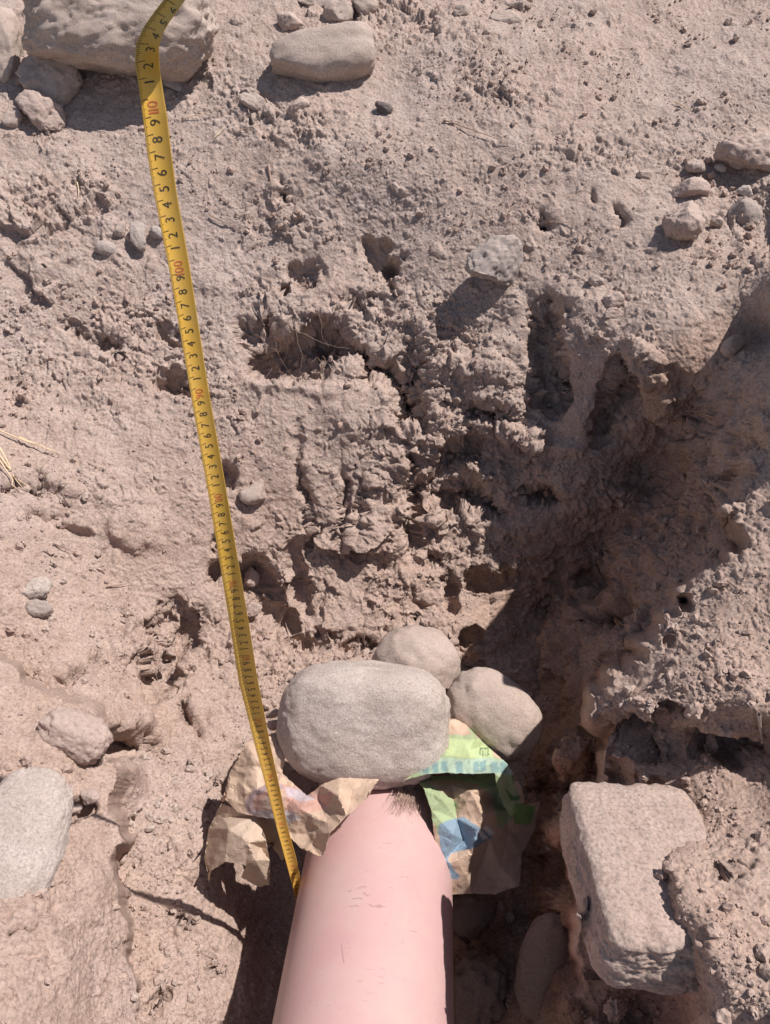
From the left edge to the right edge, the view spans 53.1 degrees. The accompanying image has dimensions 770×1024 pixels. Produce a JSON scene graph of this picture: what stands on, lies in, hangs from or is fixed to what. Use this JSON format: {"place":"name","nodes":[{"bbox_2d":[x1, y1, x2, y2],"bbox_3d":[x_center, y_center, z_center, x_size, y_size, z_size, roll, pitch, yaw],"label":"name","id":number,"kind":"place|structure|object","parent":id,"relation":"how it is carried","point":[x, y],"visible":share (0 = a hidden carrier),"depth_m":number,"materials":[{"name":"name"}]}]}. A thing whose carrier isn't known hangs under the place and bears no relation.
{"place":"outdoors","nodes":[
{"label":"outdoors","id":0,"kind":"place"},
{"bbox_2d":[0,0,769,1023],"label":"ground","id":1,"kind":"structure","parent":0,"point":[610,418],"depth_m":1.38,"materials":[{"name":"beige soil"}]},
{"bbox_2d":[0,7,23,83],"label":"boulder","id":2,"kind":"object","parent":1,"relation":"on","point":[11,45],"visible":0.84,"depth_m":1.52,"materials":[{"name":"beige stone"}]},
{"bbox_2d":[1,108,24,127],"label":"stone","id":3,"kind":"object","parent":1,"relation":"on","point":[12,117],"visible":0.99,"depth_m":1.49,"materials":[{"name":"beige stone"}]},
{"bbox_2d":[0,447,27,490],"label":"straw tuft","id":4,"kind":"object","parent":1,"relation":"on","point":[2,459],"visible":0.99,"depth_m":1.29,"materials":[{"name":"beige plant"}]},
{"bbox_2d":[0,430,59,453],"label":"straw","id":5,"kind":"object","parent":1,"relation":"on","point":[23,439],"visible":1,"depth_m":1.33,"materials":[{"name":"beige plant"}]},
{"bbox_2d":[0,767,73,906],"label":"boulder","id":6,"kind":"object","parent":1,"relation":"on","point":[36,805],"visible":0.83,"depth_m":0.82,"materials":[{"name":"grey stone"}]},
{"bbox_2d":[22,577,52,598],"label":"stone","id":7,"kind":"object","parent":1,"relation":"on","point":[37,587],"visible":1,"depth_m":1.22,"materials":[{"name":"grey stone"}]},
{"bbox_2d":[25,599,53,617],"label":"stone","id":8,"kind":"object","parent":1,"relation":"on","point":[38,608],"visible":1,"depth_m":1.21,"materials":[{"name":"grey stone"}]},
{"bbox_2d":[15,89,66,130],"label":"stone","id":9,"kind":"object","parent":1,"relation":"on","point":[42,111],"visible":1,"depth_m":1.48,"materials":[{"name":"beige stone"}]},
{"bbox_2d":[15,55,82,106],"bbox_3d":[-0.665,-0.855,1.524,0.124,0.101,0.113,31,57,24],"label":"stone","id":10,"kind":"object","parent":1,"relation":"on","point":[60,83],"visible":0.81,"depth_m":1.50,"materials":[{"name":"grey stone"}]},
{"bbox_2d":[36,706,113,764],"bbox_3d":[-0.398,0.287,0.990,0.095,0.069,0.062,13,51,10],"label":"stone","id":11,"kind":"object","parent":1,"relation":"on","point":[80,737],"visible":0.94,"depth_m":0.97,"materials":[{"name":"grey stone"}]},
{"bbox_2d":[72,804,82,816],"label":"stone","id":12,"kind":"object","parent":1,"relation":"on","point":[76,809],"visible":0.56,"depth_m":0.92,"materials":[{"name":"white stone"}]},
{"bbox_2d":[80,788,100,805],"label":"stone","id":13,"kind":"object","parent":1,"relation":"on","point":[89,796],"visible":1,"depth_m":0.94,"materials":[{"name":"grey stone"}]},
{"bbox_2d":[94,240,116,255],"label":"stone","id":14,"kind":"object","parent":1,"relation":"on","point":[106,248],"visible":1,"depth_m":1.45,"materials":[{"name":"grey stone"}]},
{"bbox_2d":[113,221,125,237],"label":"stone","id":15,"kind":"object","parent":1,"relation":"on","point":[119,230],"visible":1,"depth_m":1.47,"materials":[{"name":"beige stone"}]},
{"bbox_2d":[21,0,219,82],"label":"boulder","id":16,"kind":"object","parent":1,"relation":"on","point":[99,36],"visible":0.84,"depth_m":1.43,"materials":[{"name":"beige stone"}]},
{"bbox_2d":[129,221,145,251],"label":"stone","id":17,"kind":"object","parent":1,"relation":"on","point":[137,235],"visible":1,"depth_m":1.45,"materials":[{"name":"grey stone"}]},
{"bbox_2d":[148,225,162,238],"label":"stone","id":18,"kind":"object","parent":1,"relation":"on","point":[154,231],"visible":0.88,"depth_m":1.46,"materials":[{"name":"grey stone"}]},
{"bbox_2d":[162,80,181,91],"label":"pebble","id":19,"kind":"object","parent":1,"relation":"on","point":[176,86],"visible":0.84,"depth_m":1.52,"materials":[{"name":"grey stone"}]},
{"bbox_2d":[135,0,300,899],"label":"measuring tape","id":20,"kind":"object","parent":1,"relation":"on","point":[155,119],"visible":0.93,"depth_m":0.60,"materials":[{"name":"yellow metal"}]},
{"bbox_2d":[209,214,255,238],"bbox_3d":[-0.291,-0.545,1.469,0.100,0.027,0.003,20,53,16],"label":"twig","id":21,"kind":"object","parent":1,"relation":"on","point":[227,223],"visible":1,"depth_m":1.47,"materials":[{"name":"beige wood"}]},
{"bbox_2d":[238,478,265,504],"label":"stone","id":22,"kind":"object","parent":1,"relation":"on","point":[254,493],"visible":1,"depth_m":1.38,"materials":[{"name":"beige stone"}]},
{"bbox_2d":[244,566,259,586],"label":"stone","id":23,"kind":"object","parent":1,"relation":"on","point":[251,577],"visible":1,"depth_m":1.45,"materials":[{"name":"grey stone"}]},
{"bbox_2d":[239,92,265,111],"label":"stone","id":24,"kind":"object","parent":1,"relation":"on","point":[254,101],"visible":1,"depth_m":1.49,"materials":[{"name":"beige stone"}]},
{"bbox_2d":[246,602,262,616],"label":"stone","id":25,"kind":"object","parent":1,"relation":"on","point":[253,609],"visible":0.88,"depth_m":1.41,"materials":[{"name":"grey stone"}]},
{"bbox_2d":[267,163,272,201],"bbox_3d":[-0.217,-0.626,1.462,0.004,0.046,0.066,-8,50,-6],"label":"twig","id":26,"kind":"object","parent":1,"relation":"on","point":[268,164],"visible":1,"depth_m":1.46,"materials":[{"name":"beige wood"}]},
{"bbox_2d":[265,709,277,717],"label":"stone","id":27,"kind":"object","parent":1,"relation":"on","point":[272,713],"visible":0.91,"depth_m":1.20,"materials":[{"name":"grey stone"}]},
{"bbox_2d":[267,720,276,730],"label":"stone","id":28,"kind":"object","parent":1,"relation":"on","point":[271,724],"visible":0.87,"depth_m":1.19,"materials":[{"name":"stone"}]},
{"bbox_2d":[276,11,303,31],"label":"stone","id":29,"kind":"object","parent":1,"relation":"on","point":[287,20],"visible":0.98,"depth_m":1.55,"materials":[{"name":"beige stone"}]},
{"bbox_2d":[205,305,376,392],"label":"fine roots","id":30,"kind":"object","parent":1,"relation":"on","point":[299,347],"visible":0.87,"depth_m":1.45,"materials":[{"name":"brown plant"}]},
{"bbox_2d":[287,96,309,114],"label":"stone","id":31,"kind":"object","parent":1,"relation":"on","point":[301,102],"visible":0.97,"depth_m":1.48,"materials":[{"name":"beige stone"}]},
{"bbox_2d":[298,0,328,8],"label":"stone","id":32,"kind":"object","parent":1,"relation":"on","point":[321,3],"visible":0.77,"depth_m":1.57,"materials":[{"name":"beige stone"}]},
{"bbox_2d":[269,21,375,83],"bbox_3d":[-0.121,-0.884,1.496,0.206,0.118,0.105,0,50,0],"label":"stone","id":33,"kind":"object","parent":1,"relation":"on","point":[339,52],"visible":0.9,"depth_m":1.46,"materials":[{"name":"beige stone"}]},
{"bbox_2d":[321,0,353,21],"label":"stone","id":34,"kind":"object","parent":1,"relation":"on","point":[332,9],"visible":0.94,"depth_m":1.55,"materials":[{"name":"beige stone"}]},
{"bbox_2d":[272,773,453,1023],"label":"drain pipe","id":35,"kind":"object","parent":1,"relation":"on","point":[370,941],"visible":0.63,"depth_m":0.91,"materials":[{"name":"pink plastic"}]},
{"bbox_2d":[204,732,378,886],"bbox_3d":[-0.144,0.429,1.063,0.209,0.186,0.200,23,54,18],"label":"crumpled kraft paper","id":36,"kind":"object","parent":35,"relation":"on","point":[242,829],"visible":0.83,"depth_m":1.06,"materials":[{"name":"beige paper"}]},
{"bbox_2d":[276,660,450,789],"bbox_3d":[-0.031,0.307,1.120,0.254,0.177,0.182,0,50,0],"label":"river stone","id":37,"kind":"object","parent":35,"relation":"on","point":[386,724],"visible":0.95,"depth_m":1.06,"materials":[{"name":"grey stone"}]},
{"bbox_2d":[385,783,428,818],"bbox_3d":[0.042,0.409,1.085,0.091,0.081,0.065,0,50,0],"label":"root tuft","id":38,"kind":"object","parent":35,"relation":"on","point":[410,790],"visible":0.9,"depth_m":1.08,"materials":[{"name":"brown plant"}]},
{"bbox_2d":[405,718,539,894],"bbox_3d":[0.124,0.431,1.090,0.193,0.179,0.199,27,55,21],"label":"printed paper sack","id":39,"kind":"object","parent":35,"relation":"on","point":[484,826],"visible":0.98,"depth_m":1.08,"materials":[{"name":"multicoloured paper"}]},
{"bbox_2d":[446,667,542,762],"bbox_3d":[0.165,0.308,1.171,0.153,0.122,0.115,24,54,19],"label":"river stone","id":40,"kind":"object","parent":39,"relation":"on","point":[498,713],"visible":0.82,"depth_m":1.13,"materials":[{"name":"grey stone"}]},
{"bbox_2d":[351,0,377,14],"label":"stone","id":41,"kind":"object","parent":1,"relation":"on","point":[365,7],"visible":0.91,"depth_m":1.55,"materials":[{"name":"beige stone"}]},
{"bbox_2d":[375,101,392,114],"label":"pebble","id":42,"kind":"object","parent":1,"relation":"on","point":[382,107],"visible":1,"depth_m":1.47,"materials":[{"name":"stone"}]},
{"bbox_2d":[372,625,460,693],"bbox_3d":[0.049,0.249,1.241,0.144,0.124,0.130,0,50,0],"label":"river stone","id":43,"kind":"object","parent":1,"relation":"on","point":[433,651],"visible":0.46,"depth_m":1.20,"materials":[{"name":"grey stone"}]},
{"bbox_2d":[453,4,472,16],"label":"stone","id":44,"kind":"object","parent":1,"relation":"on","point":[462,9],"visible":0.99,"depth_m":1.54,"materials":[{"name":"beige stone"}]},
{"bbox_2d":[452,893,496,938],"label":"stone","id":45,"kind":"object","parent":1,"relation":"on","point":[474,915],"visible":0.82,"depth_m":1.19,"materials":[{"name":"stone"}]},
{"bbox_2d":[443,119,510,143],"bbox_3d":[0.169,-0.701,1.416,0.140,0.014,0.004,24,54,19],"label":"twig","id":46,"kind":"object","parent":1,"relation":"on","point":[471,129],"visible":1,"depth_m":1.42,"materials":[{"name":"beige wood"}]},
{"bbox_2d":[454,946,508,1023],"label":"stone","id":47,"kind":"object","parent":1,"relation":"on","point":[481,986],"visible":0.91,"depth_m":1.12,"materials":[{"name":"brown stone"}]},
{"bbox_2d":[465,234,523,285],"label":"stone","id":48,"kind":"object","parent":1,"relation":"on","point":[497,259],"visible":1,"depth_m":1.33,"materials":[{"name":"grey stone"}]},
{"bbox_2d":[489,9,522,23],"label":"stone","id":49,"kind":"object","parent":1,"relation":"on","point":[509,16],"visible":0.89,"depth_m":1.52,"materials":[{"name":"beige stone"}]},
{"bbox_2d":[507,0,535,8],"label":"stone","id":50,"kind":"object","parent":1,"relation":"on","point":[515,5],"visible":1,"depth_m":1.55,"materials":[{"name":"beige stone"}]},
{"bbox_2d":[514,912,568,1019],"bbox_3d":[0.212,0.602,1.020,0.081,0.101,0.112,0,50,0],"label":"stone","id":51,"kind":"object","parent":1,"relation":"on","point":[543,955],"visible":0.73,"depth_m":1.00,"materials":[{"name":"stone"}]},
{"bbox_2d":[588,275,604,286],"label":"stone","id":52,"kind":"object","parent":1,"relation":"on","point":[594,280],"visible":1,"depth_m":1.30,"materials":[{"name":"beige stone"}]},
{"bbox_2d":[605,307,619,318],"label":"stone","id":53,"kind":"object","parent":1,"relation":"on","point":[612,313],"visible":1,"depth_m":1.26,"materials":[{"name":"beige stone"}]},
{"bbox_2d":[602,291,624,307],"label":"stone","id":54,"kind":"object","parent":1,"relation":"on","point":[614,299],"visible":1,"depth_m":1.27,"materials":[{"name":"beige stone"}]},
{"bbox_2d":[603,994,625,1023],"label":"clod","id":55,"kind":"object","parent":1,"relation":"on","point":[613,1010],"visible":1,"depth_m":0.85,"materials":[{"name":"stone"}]},
{"bbox_2d":[560,782,706,994],"bbox_3d":[0.265,0.373,0.782,0.146,0.140,0.206,0,50,0],"label":"slab boulder","id":56,"kind":"object","parent":1,"relation":"on","point":[619,842],"visible":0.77,"depth_m":0.75,"materials":[{"name":"grey stone"}]},
{"bbox_2d":[637,169,651,179],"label":"pebble","id":57,"kind":"object","parent":1,"relation":"on","point":[646,173],"visible":1,"depth_m":1.35,"materials":[{"name":"beige stone"}]},
{"bbox_2d":[662,200,705,241],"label":"stone","id":58,"kind":"object","parent":1,"relation":"on","point":[684,221],"visible":1,"depth_m":1.26,"materials":[{"name":"beige stone"}]},
{"bbox_2d":[672,176,710,197],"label":"stone","id":59,"kind":"object","parent":1,"relation":"on","point":[691,187],"visible":1,"depth_m":1.32,"materials":[{"name":"beige stone"}]},
{"bbox_2d":[685,158,705,172],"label":"stone","id":60,"kind":"object","parent":1,"relation":"on","point":[694,165],"visible":1,"depth_m":1.34,"materials":[{"name":"beige stone"}]},
{"bbox_2d":[710,218,723,226],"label":"pebble","id":61,"kind":"object","parent":1,"relation":"on","point":[716,222],"visible":1,"depth_m":1.28,"materials":[{"name":"beige stone"}]},
{"bbox_2d":[714,163,726,172],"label":"pebble","id":62,"kind":"object","parent":1,"relation":"on","point":[721,167],"visible":1,"depth_m":1.34,"materials":[{"name":"stone"}]},
{"bbox_2d":[715,593,740,613],"bbox_3d":[0.397,0.105,0.888,0.037,0.018,0.002,-26,55,-20],"label":"twig","id":63,"kind":"object","parent":1,"relation":"on","point":[725,605],"visible":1,"depth_m":0.89,"materials":[{"name":"beige wood"}]},
{"bbox_2d":[720,334,745,357],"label":"stone","id":64,"kind":"object","parent":1,"relation":"on","point":[732,345],"visible":0.95,"depth_m":1.18,"materials":[{"name":"grey stone"}]},
{"bbox_2d":[713,130,769,171],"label":"boulder","id":65,"kind":"object","parent":1,"relation":"on","point":[749,150],"visible":1,"depth_m":1.31,"materials":[{"name":"stone"}]},
{"bbox_2d":[736,185,752,196],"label":"stone","id":66,"kind":"object","parent":1,"relation":"on","point":[745,190],"visible":0.93,"depth_m":1.32,"materials":[{"name":"grey stone"}]},
{"bbox_2d":[727,196,762,223],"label":"stone","id":67,"kind":"object","parent":1,"relation":"on","point":[750,209],"visible":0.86,"depth_m":1.28,"materials":[{"name":"grey stone"}]},
{"bbox_2d":[757,712,761,743],"bbox_3d":[0.403,0.233,0.827,0.031,0.071,0.005,0,50,0],"label":"stick","id":68,"kind":"object","parent":1,"relation":"on","point":[759,720],"visible":1,"depth_m":0.82,"materials":[{"name":"wood"}]}
]}

